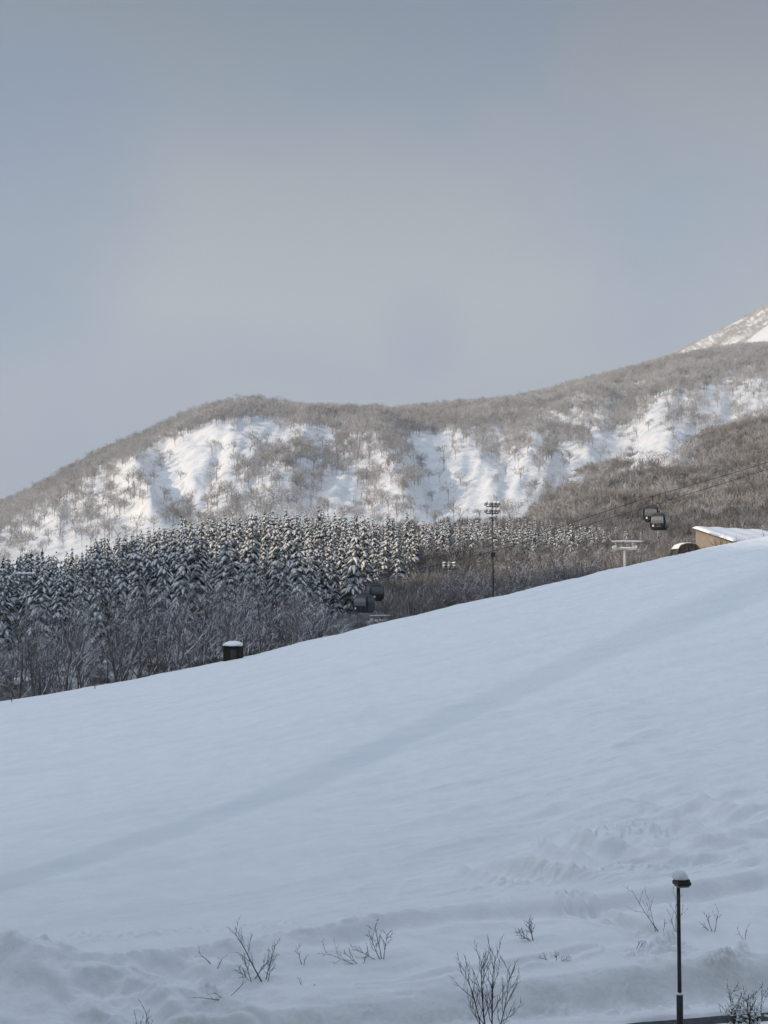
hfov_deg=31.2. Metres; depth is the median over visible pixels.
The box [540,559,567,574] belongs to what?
bare tree
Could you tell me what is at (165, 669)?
bare tree
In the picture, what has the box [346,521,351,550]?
snowy conifer
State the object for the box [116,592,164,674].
bare tree
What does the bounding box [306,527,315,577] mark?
snowy conifer
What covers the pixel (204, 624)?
bare tree
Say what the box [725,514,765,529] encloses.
bare tree
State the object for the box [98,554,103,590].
snowy conifer
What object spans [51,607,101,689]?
bare tree
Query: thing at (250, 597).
bare tree
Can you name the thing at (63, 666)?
bare tree
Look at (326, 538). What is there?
snowy conifer
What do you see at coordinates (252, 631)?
bare tree
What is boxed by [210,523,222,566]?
snowy conifer
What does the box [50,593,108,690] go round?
bare tree
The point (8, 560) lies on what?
snowy conifer
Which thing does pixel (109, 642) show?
bare tree
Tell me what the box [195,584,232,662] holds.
bare tree
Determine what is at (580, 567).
bare tree
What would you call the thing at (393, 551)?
snowy conifer
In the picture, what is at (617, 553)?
bare tree
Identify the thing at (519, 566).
bare tree
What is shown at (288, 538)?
snowy conifer
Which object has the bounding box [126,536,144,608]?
snowy conifer
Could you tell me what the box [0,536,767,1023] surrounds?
snow slope
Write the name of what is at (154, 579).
snowy conifer
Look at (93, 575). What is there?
snowy conifer
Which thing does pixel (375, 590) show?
window
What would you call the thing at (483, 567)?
bare tree
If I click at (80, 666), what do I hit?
bare tree
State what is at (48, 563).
snowy conifer
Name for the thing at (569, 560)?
bare tree
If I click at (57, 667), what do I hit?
bare tree
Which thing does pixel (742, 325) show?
peak woods
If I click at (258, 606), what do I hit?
bare tree
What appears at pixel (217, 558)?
snowy conifer
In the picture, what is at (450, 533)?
snowy conifer
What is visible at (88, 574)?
snowy conifer
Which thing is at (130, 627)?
bare tree
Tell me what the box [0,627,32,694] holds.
bare tree
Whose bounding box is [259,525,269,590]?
snowy conifer
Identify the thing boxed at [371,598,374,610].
door
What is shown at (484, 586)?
bare tree
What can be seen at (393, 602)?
undergrowth
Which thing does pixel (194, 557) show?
snowy conifer
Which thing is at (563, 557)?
bare tree
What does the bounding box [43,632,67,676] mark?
bare tree
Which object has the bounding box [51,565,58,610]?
snowy conifer
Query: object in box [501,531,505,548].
snowy conifer
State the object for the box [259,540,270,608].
snowy conifer
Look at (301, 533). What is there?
snowy conifer
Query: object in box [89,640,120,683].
bare tree
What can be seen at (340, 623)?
bare tree
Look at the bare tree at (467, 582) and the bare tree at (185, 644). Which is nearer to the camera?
the bare tree at (185, 644)
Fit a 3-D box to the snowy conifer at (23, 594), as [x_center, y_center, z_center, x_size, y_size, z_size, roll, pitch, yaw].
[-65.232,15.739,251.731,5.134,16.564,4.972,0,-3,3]
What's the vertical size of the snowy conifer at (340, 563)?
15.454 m
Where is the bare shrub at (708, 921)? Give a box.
[701,903,720,931]
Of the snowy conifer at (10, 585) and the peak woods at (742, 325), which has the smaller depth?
the snowy conifer at (10, 585)
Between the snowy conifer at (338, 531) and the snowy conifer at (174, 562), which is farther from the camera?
the snowy conifer at (338, 531)
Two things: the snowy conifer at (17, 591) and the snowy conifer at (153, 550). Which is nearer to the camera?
the snowy conifer at (17, 591)
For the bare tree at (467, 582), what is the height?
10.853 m
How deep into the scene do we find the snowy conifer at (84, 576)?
260.45 m
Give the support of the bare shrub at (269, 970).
on the snow slope
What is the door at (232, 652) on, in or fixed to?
in the wooden hut
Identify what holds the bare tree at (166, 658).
on the snow slope
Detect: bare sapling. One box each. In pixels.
[134,999,152,1023]
[448,935,521,1023]
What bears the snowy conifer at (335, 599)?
on the valley ground
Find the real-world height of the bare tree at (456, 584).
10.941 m
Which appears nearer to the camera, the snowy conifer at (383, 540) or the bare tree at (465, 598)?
the bare tree at (465, 598)
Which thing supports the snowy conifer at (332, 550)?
on the valley ground
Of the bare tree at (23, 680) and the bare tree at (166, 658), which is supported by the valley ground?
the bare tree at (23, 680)
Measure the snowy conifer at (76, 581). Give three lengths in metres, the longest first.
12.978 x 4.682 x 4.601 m
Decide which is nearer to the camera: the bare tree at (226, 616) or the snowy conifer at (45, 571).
the bare tree at (226, 616)
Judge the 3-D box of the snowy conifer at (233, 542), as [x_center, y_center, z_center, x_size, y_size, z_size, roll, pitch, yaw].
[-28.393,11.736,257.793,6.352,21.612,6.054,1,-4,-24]
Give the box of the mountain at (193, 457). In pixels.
[0,354,767,562]
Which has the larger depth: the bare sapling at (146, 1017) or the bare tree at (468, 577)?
the bare tree at (468, 577)
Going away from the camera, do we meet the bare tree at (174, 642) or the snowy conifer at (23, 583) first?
the bare tree at (174, 642)
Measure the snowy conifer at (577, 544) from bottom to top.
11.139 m
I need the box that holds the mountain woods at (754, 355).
[0,340,767,565]
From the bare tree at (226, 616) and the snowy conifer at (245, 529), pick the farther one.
the snowy conifer at (245, 529)
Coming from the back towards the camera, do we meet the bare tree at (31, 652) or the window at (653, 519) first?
the window at (653, 519)
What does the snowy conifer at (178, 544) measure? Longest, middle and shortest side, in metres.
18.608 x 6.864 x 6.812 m
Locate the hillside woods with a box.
[523,412,767,523]
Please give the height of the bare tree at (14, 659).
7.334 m
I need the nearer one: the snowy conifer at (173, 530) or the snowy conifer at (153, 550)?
the snowy conifer at (153, 550)
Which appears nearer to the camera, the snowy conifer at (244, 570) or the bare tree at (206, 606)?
the bare tree at (206, 606)
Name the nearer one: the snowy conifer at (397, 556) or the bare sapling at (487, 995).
the bare sapling at (487, 995)
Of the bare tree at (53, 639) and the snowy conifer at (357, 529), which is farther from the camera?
the snowy conifer at (357, 529)
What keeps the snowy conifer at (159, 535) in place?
on the valley ground
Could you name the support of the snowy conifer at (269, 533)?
on the valley ground
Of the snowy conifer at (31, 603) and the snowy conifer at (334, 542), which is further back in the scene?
the snowy conifer at (334, 542)
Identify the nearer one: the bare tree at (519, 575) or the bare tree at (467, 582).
the bare tree at (467, 582)
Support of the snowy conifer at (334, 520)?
on the valley ground
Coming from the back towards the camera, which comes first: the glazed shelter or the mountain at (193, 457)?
the mountain at (193, 457)
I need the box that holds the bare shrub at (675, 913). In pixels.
[666,888,687,930]
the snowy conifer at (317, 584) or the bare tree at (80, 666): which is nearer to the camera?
the bare tree at (80, 666)
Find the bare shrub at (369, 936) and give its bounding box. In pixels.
[350,919,394,958]
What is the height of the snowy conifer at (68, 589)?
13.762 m
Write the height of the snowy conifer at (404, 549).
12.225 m
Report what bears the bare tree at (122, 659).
on the snow slope
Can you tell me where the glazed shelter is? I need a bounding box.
[669,542,699,555]
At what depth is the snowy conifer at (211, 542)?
301.92 m
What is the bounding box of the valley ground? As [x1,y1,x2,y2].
[0,510,742,697]
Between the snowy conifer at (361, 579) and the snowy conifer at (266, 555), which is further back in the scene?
the snowy conifer at (266, 555)
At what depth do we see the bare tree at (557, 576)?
172.27 m
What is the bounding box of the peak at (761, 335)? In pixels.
[679,307,767,352]
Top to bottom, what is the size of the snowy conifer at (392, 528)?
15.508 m
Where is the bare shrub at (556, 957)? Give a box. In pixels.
[539,952,569,960]
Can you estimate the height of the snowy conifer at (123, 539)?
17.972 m
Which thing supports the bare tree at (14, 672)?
on the valley ground
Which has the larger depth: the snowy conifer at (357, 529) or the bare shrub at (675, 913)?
the snowy conifer at (357, 529)
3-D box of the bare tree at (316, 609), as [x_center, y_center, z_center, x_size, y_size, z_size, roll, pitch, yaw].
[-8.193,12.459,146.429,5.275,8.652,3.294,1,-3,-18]
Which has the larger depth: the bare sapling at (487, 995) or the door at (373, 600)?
the door at (373, 600)
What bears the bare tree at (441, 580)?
on the valley ground
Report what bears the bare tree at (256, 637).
on the valley ground
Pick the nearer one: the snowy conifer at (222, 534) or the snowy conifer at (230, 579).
the snowy conifer at (230, 579)
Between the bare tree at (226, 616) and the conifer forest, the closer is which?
the bare tree at (226, 616)
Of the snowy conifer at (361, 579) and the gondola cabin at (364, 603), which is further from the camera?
the snowy conifer at (361, 579)
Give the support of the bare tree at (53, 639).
on the valley ground
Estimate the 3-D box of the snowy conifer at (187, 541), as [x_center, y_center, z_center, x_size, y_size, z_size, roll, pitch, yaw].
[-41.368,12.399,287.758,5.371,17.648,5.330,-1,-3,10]
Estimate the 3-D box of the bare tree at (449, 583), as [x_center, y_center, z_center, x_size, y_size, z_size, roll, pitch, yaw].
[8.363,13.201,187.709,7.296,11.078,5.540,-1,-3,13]
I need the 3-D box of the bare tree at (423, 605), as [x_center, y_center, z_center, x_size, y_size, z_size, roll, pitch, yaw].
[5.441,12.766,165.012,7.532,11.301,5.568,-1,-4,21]
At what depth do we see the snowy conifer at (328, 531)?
310.63 m
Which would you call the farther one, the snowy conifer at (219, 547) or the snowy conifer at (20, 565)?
the snowy conifer at (20, 565)
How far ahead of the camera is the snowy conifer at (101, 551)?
292.35 m
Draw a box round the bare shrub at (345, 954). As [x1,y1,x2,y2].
[318,939,368,963]
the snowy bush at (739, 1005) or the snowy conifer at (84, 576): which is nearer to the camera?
the snowy bush at (739, 1005)
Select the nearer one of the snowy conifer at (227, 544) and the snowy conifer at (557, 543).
the snowy conifer at (227, 544)
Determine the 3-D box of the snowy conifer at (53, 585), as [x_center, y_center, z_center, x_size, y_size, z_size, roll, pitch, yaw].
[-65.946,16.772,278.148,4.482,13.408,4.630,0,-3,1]
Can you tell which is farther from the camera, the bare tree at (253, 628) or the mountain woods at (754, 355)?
the mountain woods at (754, 355)
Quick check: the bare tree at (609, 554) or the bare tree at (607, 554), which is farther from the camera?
the bare tree at (607, 554)
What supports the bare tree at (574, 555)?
on the valley ground
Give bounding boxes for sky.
[0,0,767,499]
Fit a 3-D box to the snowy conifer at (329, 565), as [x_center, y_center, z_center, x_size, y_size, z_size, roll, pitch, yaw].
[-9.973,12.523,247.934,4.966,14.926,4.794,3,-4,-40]
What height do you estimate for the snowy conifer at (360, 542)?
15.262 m
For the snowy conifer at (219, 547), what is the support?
on the valley ground
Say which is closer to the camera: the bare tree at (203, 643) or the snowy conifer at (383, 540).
the bare tree at (203, 643)
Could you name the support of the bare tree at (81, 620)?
on the valley ground
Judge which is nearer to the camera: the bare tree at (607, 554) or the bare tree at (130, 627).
the bare tree at (130, 627)
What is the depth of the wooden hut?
132.72 m
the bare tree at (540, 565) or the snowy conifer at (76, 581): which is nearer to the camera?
the bare tree at (540, 565)
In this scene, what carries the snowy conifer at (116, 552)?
on the valley ground
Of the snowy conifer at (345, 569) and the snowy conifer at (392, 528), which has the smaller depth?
the snowy conifer at (345, 569)
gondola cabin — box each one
[353,582,374,612]
[363,571,384,600]
[643,496,660,522]
[650,503,668,529]
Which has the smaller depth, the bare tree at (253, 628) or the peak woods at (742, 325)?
the bare tree at (253, 628)
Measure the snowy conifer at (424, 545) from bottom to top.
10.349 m
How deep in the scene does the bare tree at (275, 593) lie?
200.46 m
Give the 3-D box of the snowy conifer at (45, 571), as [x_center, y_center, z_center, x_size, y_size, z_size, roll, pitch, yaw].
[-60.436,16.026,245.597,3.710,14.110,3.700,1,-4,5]
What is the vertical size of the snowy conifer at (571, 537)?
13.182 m
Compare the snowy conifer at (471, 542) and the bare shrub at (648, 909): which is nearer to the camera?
the bare shrub at (648, 909)
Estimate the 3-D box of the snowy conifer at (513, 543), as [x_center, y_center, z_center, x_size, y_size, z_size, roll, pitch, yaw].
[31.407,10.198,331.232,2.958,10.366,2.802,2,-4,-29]
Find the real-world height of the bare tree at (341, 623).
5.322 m
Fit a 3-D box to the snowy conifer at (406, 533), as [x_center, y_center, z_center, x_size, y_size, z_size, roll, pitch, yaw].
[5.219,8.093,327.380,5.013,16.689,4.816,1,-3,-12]
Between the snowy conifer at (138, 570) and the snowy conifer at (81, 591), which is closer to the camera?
the snowy conifer at (138, 570)
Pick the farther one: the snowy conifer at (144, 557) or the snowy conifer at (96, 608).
the snowy conifer at (144, 557)
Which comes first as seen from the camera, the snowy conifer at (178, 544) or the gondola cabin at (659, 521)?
the gondola cabin at (659, 521)
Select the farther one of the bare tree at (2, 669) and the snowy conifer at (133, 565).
the snowy conifer at (133, 565)
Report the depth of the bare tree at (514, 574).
188.39 m
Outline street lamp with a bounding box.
[672,870,690,1023]
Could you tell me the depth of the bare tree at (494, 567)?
230.03 m
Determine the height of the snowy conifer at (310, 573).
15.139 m
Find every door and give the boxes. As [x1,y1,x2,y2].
[230,650,235,659]
[368,598,371,610]
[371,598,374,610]
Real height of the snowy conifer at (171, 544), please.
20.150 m
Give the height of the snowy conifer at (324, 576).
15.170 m
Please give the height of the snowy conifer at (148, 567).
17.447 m
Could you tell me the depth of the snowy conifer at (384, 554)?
283.69 m
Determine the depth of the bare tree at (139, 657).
164.74 m
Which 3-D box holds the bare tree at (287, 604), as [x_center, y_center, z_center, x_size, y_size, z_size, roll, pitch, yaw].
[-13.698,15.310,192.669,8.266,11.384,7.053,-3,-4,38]
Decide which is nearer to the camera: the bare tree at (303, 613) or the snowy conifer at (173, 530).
the bare tree at (303, 613)
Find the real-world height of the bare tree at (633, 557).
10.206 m
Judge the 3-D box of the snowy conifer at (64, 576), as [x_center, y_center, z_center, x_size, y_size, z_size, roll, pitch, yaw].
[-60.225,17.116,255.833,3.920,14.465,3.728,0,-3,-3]
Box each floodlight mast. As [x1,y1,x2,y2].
[16,572,35,683]
[442,562,455,581]
[484,501,500,596]
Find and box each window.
[354,598,365,605]
[372,587,383,593]
[644,509,656,515]
[651,516,662,522]
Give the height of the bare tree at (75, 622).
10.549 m
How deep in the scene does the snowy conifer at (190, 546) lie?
270.28 m
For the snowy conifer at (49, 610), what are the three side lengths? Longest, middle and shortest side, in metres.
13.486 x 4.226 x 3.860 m
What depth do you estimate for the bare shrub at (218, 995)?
38.09 m
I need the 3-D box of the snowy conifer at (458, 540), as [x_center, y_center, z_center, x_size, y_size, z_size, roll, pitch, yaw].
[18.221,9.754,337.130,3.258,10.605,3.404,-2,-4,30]
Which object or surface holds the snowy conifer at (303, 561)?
on the valley ground
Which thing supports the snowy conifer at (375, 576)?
on the valley ground
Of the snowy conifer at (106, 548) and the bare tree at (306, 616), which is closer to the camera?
the bare tree at (306, 616)
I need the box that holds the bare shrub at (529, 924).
[514,915,534,940]
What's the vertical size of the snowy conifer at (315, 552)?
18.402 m
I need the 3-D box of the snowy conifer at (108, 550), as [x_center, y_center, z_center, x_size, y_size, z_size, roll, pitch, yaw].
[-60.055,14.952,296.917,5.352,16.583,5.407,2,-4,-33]
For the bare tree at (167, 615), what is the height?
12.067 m
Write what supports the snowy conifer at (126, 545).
on the valley ground
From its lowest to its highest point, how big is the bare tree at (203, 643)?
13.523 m
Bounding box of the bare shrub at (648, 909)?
[624,886,665,931]
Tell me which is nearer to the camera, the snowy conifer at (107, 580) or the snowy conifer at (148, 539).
the snowy conifer at (107, 580)
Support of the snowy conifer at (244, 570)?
on the valley ground
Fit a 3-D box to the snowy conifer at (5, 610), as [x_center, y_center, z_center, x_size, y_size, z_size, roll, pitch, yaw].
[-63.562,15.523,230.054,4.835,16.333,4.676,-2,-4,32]
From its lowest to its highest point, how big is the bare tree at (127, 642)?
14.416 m
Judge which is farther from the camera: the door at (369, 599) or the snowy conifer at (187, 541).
the snowy conifer at (187, 541)
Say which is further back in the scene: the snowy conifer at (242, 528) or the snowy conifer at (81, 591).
the snowy conifer at (242, 528)
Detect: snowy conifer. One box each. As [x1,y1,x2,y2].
[0,558,14,649]
[4,556,11,583]
[4,561,18,638]
[12,556,21,625]
[14,555,32,639]
[15,555,24,586]
[15,556,40,644]
[17,552,29,621]
[23,555,55,650]
[29,550,35,581]
[41,571,52,620]
[44,563,51,614]
[46,555,49,573]
[47,557,54,608]
[49,563,58,608]
[50,568,68,645]
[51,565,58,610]
[62,569,65,605]
[63,566,77,626]
[67,548,76,591]
[71,564,92,650]
[73,553,87,612]
[73,564,78,602]
[82,545,88,580]
[84,544,102,599]
[84,551,90,587]
[85,555,91,589]
[86,554,96,622]
[87,570,107,648]
[98,539,105,569]
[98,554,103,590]
[100,551,112,622]
[104,539,112,564]
[105,545,115,583]
[107,547,115,608]
[108,543,127,641]
[111,540,119,571]
[114,550,119,585]
[116,537,127,580]
[118,549,129,592]
[119,541,149,641]
[124,544,128,573]
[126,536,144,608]
[126,544,152,648]
[142,537,147,586]
[143,532,151,574]
[143,541,154,611]
[147,533,160,616]
[149,531,156,574]
[150,537,171,649]
[156,531,176,592]
[157,528,161,554]
[159,531,165,552]
[160,534,169,563]
[167,531,194,648]
[168,535,180,611]
[170,523,177,552]
[176,540,187,592]
[177,514,183,541]
[180,519,189,540]
[184,530,189,561]
[185,531,210,639]
[188,522,193,548]
[188,537,193,563]
[197,526,212,585]
[197,540,214,622]
[200,528,210,568]
[203,553,212,591]
[208,520,215,564]
[209,542,220,596]
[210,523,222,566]
[210,525,241,629]
[210,536,218,577]
[218,538,221,565]
[221,521,225,549]
[221,554,244,636]
[227,521,231,550]
[228,517,241,589]
[235,519,241,558]
[237,529,251,590]
[238,517,244,545]
[239,539,244,577]
[242,563,246,607]
[244,514,260,565]
[244,520,248,548]
[245,529,269,630]
[251,532,260,568]
[252,560,265,633]
[256,523,261,559]
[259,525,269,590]
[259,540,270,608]
[263,522,279,611]
[264,512,271,558]
[266,531,280,613]
[268,535,292,633]
[278,521,284,555]
[282,514,293,577]
[288,521,302,595]
[288,542,314,630]
[292,521,300,550]
[299,521,303,542]
[300,535,309,587]
[304,520,308,542]
[304,522,314,549]
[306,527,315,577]
[306,544,316,607]
[311,568,325,627]
[312,525,319,575]
[314,519,323,576]
[319,544,332,619]
[320,520,326,571]
[324,534,329,558]
[325,522,333,545]
[325,542,340,600]
[328,531,342,609]
[328,554,344,624]
[331,513,337,530]
[332,523,342,569]
[332,533,337,580]
[336,521,340,542]
[336,534,344,602]
[339,518,347,566]
[340,519,364,619]
[340,536,350,599]
[342,533,354,605]
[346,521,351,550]
[348,555,364,601]
[353,515,360,543]
[358,529,362,569]
[359,521,373,588]
[360,515,370,550]
[367,531,377,576]
[370,522,376,559]
[373,551,379,601]
[376,545,383,580]
[377,532,390,575]
[380,530,387,564]
[386,523,393,565]
[390,520,395,555]
[390,532,396,571]
[390,533,404,581]
[401,511,410,553]
[402,535,406,562]
[404,539,413,574]
[406,522,414,554]
[409,528,418,571]
[414,533,419,567]
[422,536,426,553]
[425,531,431,554]
[444,523,453,550]
[444,529,451,561]
[455,531,462,550]
[468,524,474,550]
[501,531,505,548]
[512,534,516,555]
[555,534,559,549]
[565,523,575,552]
[574,530,578,548]
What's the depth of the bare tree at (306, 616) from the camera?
169.47 m
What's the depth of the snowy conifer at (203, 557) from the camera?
240.92 m
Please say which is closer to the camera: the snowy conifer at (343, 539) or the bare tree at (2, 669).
the bare tree at (2, 669)
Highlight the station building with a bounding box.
[692,526,767,548]
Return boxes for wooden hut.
[222,641,243,661]
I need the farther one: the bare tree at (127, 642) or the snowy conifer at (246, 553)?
the snowy conifer at (246, 553)
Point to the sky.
(390, 202)
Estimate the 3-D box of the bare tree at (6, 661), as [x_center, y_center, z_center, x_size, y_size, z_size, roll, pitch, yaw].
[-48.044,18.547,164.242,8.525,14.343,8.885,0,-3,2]
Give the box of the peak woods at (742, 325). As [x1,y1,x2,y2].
[654,304,767,359]
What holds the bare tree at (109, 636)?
on the valley ground
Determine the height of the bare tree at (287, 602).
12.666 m
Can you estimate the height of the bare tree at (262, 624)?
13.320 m
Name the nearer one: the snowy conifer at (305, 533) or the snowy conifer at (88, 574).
the snowy conifer at (88, 574)
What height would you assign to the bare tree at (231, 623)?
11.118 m
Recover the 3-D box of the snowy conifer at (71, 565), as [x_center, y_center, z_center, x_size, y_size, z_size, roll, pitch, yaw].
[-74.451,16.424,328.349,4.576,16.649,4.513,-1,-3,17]
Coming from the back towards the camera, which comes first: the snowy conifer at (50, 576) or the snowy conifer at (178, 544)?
the snowy conifer at (50, 576)
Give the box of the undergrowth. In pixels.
[0,494,767,700]
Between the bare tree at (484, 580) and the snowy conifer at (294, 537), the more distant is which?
the snowy conifer at (294, 537)
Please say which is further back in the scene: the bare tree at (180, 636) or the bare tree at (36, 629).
the bare tree at (36, 629)
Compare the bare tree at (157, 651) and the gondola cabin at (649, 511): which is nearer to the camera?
the bare tree at (157, 651)
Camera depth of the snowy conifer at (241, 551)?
292.03 m
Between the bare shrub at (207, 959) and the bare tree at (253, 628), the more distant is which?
the bare tree at (253, 628)
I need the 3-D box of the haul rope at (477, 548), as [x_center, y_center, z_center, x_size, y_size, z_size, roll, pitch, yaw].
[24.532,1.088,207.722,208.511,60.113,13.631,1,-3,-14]
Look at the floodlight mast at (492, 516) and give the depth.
167.95 m
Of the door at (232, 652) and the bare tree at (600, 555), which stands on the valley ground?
the bare tree at (600, 555)
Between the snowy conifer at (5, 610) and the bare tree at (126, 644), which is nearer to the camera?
the bare tree at (126, 644)
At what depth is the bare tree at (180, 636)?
155.94 m
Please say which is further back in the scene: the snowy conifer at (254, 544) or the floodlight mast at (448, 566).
the snowy conifer at (254, 544)
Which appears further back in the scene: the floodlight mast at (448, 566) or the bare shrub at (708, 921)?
the floodlight mast at (448, 566)
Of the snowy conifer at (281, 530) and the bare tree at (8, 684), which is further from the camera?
the snowy conifer at (281, 530)
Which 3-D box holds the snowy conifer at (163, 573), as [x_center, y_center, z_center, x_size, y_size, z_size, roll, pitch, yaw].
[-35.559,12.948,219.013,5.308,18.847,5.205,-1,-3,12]
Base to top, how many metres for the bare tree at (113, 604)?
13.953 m
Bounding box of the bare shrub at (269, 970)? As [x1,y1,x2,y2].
[229,920,280,981]
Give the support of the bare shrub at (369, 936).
on the snow slope
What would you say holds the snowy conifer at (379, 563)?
on the valley ground
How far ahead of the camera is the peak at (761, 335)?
2314.55 m
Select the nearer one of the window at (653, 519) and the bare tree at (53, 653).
the bare tree at (53, 653)
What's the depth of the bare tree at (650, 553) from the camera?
239.50 m
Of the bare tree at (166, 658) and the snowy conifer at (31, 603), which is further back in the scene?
the snowy conifer at (31, 603)
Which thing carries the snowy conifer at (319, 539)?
on the valley ground
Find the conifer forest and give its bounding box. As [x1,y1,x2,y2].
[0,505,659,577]
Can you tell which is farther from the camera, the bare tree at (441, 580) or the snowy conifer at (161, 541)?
the snowy conifer at (161, 541)
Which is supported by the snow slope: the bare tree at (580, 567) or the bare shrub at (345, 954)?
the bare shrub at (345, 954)
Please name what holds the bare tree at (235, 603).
on the valley ground
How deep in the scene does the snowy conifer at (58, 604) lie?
230.89 m
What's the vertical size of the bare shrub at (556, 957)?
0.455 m
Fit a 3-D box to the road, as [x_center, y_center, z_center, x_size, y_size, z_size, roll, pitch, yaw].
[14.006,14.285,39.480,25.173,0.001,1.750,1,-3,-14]
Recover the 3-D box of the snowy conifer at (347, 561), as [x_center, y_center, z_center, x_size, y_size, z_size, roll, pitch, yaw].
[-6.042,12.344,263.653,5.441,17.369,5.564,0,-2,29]
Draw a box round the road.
[629,1012,767,1023]
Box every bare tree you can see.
[0,608,59,695]
[0,614,12,677]
[0,623,45,698]
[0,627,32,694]
[0,632,21,696]
[0,636,27,677]
[0,640,6,688]
[0,644,25,695]
[4,610,49,695]
[10,599,72,695]
[14,603,59,658]
[20,618,56,694]
[24,631,72,692]
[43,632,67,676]
[44,642,86,680]
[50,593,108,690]
[51,587,116,652]
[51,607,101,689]
[55,609,97,687]
[65,603,91,653]
[66,635,99,687]
[72,559,169,681]
[73,629,95,666]
[79,577,135,653]
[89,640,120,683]
[90,604,137,675]
[98,582,170,679]
[101,595,160,680]
[102,604,142,682]
[109,608,148,651]
[110,623,140,681]
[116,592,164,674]
[122,588,173,674]
[136,577,191,671]
[136,589,191,657]
[140,596,206,674]
[151,562,217,670]
[151,626,181,672]
[166,597,227,667]
[174,597,205,669]
[178,570,226,665]
[188,571,227,657]
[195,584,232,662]
[198,579,262,647]
[210,543,261,644]
[213,574,268,656]
[214,573,267,624]
[215,588,252,649]
[218,573,254,648]
[221,590,287,655]
[225,587,282,655]
[237,567,278,649]
[240,604,266,650]
[241,607,278,655]
[249,582,293,650]
[253,560,303,637]
[265,582,314,640]
[268,598,294,645]
[269,590,290,634]
[270,580,335,643]
[273,584,322,640]
[277,585,325,643]
[283,597,315,644]
[284,589,331,640]
[295,596,342,640]
[323,610,349,635]
[335,612,355,633]
[406,572,461,612]
[420,570,470,596]
[425,574,450,592]
[431,576,461,595]
[445,567,477,596]
[451,567,477,591]
[453,562,485,596]
[455,568,484,596]
[456,577,485,603]
[463,554,499,580]
[470,570,495,596]
[470,570,498,598]
[478,558,506,580]
[486,561,534,597]
[489,557,531,593]
[499,558,530,584]
[504,562,533,588]
[512,553,561,590]
[517,549,535,578]
[520,546,560,577]
[521,548,579,587]
[539,546,565,569]
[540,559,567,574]
[545,557,576,582]
[549,550,573,568]
[554,547,579,570]
[556,542,592,570]
[564,548,587,565]
[566,557,593,575]
[576,542,612,566]
[578,547,609,575]
[583,541,621,566]
[585,534,635,569]
[589,545,619,563]
[605,534,653,565]
[607,544,628,563]
[616,546,645,565]
[641,544,660,560]
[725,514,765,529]
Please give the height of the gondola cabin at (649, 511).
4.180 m
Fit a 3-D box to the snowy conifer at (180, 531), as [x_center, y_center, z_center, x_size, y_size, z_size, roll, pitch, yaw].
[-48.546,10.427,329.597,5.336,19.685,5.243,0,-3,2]
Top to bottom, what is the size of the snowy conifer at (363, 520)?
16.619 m
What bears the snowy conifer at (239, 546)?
on the valley ground
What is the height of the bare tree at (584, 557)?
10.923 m
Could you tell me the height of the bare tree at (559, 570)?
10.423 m
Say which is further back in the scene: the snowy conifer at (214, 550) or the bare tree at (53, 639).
the snowy conifer at (214, 550)
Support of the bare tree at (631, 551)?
on the valley ground
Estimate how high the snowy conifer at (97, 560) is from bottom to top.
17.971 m
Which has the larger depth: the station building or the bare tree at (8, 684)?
the station building
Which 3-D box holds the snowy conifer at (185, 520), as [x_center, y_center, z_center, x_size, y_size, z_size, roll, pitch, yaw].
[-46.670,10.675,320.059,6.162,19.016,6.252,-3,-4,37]
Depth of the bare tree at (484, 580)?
197.18 m
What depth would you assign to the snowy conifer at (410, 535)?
319.58 m
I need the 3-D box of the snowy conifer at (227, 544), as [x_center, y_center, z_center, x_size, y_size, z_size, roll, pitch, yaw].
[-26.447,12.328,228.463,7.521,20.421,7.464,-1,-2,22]
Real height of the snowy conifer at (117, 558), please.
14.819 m
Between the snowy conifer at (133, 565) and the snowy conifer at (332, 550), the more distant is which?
the snowy conifer at (332, 550)
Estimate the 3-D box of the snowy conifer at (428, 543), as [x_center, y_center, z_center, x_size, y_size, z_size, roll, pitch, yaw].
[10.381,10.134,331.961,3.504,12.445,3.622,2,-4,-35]
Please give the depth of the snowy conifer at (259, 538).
297.22 m
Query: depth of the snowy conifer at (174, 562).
226.53 m
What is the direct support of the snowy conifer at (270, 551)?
on the valley ground
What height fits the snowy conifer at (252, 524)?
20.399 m
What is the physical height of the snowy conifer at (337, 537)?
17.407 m
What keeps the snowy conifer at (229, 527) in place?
on the valley ground
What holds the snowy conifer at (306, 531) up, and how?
on the valley ground
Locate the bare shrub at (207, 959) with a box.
[193,946,226,968]
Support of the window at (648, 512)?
in the gondola cabin at (649, 511)
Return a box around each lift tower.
[370,615,388,622]
[612,540,641,566]
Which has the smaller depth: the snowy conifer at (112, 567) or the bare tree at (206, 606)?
the bare tree at (206, 606)
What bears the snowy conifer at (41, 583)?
on the valley ground
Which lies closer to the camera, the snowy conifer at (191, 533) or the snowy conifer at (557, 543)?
the snowy conifer at (191, 533)
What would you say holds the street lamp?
on the snow slope
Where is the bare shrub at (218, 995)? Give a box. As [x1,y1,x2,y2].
[193,978,243,999]
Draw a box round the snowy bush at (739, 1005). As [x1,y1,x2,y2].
[719,980,767,1023]
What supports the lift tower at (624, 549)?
on the valley ground
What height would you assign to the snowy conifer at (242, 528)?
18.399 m
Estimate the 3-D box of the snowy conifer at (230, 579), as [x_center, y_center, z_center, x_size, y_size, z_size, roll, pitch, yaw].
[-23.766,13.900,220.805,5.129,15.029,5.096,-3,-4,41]
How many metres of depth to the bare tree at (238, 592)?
161.16 m
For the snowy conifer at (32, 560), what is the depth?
279.19 m
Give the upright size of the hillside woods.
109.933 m
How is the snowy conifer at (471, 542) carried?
on the valley ground
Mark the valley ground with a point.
(15, 553)

